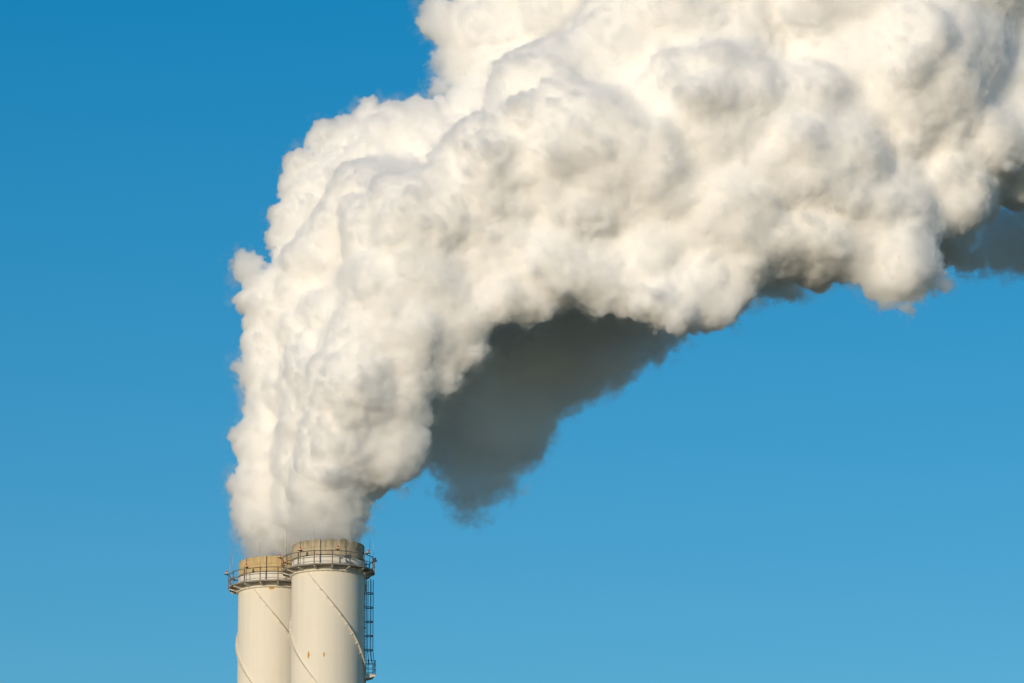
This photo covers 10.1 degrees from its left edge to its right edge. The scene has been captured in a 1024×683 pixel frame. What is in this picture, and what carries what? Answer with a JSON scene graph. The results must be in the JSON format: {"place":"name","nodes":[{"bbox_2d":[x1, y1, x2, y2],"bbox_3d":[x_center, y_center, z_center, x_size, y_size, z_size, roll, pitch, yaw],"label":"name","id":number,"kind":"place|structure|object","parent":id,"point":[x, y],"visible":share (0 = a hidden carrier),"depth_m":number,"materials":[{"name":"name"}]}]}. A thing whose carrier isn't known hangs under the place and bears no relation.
{"place":"outdoors","nodes":[
{"label":"outdoors","id":0,"kind":"place"},
{"bbox_2d":[228,555,291,682],"bbox_3d":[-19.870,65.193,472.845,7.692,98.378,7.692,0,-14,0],"label":"chimney","id":1,"kind":"object","parent":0,"point":[262,588],"visible":0.66,"depth_m":480.29,"materials":[{"name":"beige paint"}]},
{"bbox_2d":[281,527,375,682],"bbox_3d":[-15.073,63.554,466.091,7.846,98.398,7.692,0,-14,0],"label":"chimney","id":2,"kind":"object","parent":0,"point":[327,628],"visible":1,"depth_m":473.69,"materials":[{"name":"beige paint"}]},
{"bbox_2d":[0,0,1023,682],"label":"sky","id":3,"kind":"structure","parent":0,"point":[809,484],"materials":[{"name":"blue"}]},
{"bbox_2d":[236,0,1023,534],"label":"smoke plume","id":4,"kind":"object","parent":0,"point":[518,224],"visible":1,"depth_m":477.67,"materials":[{"name":"white"}]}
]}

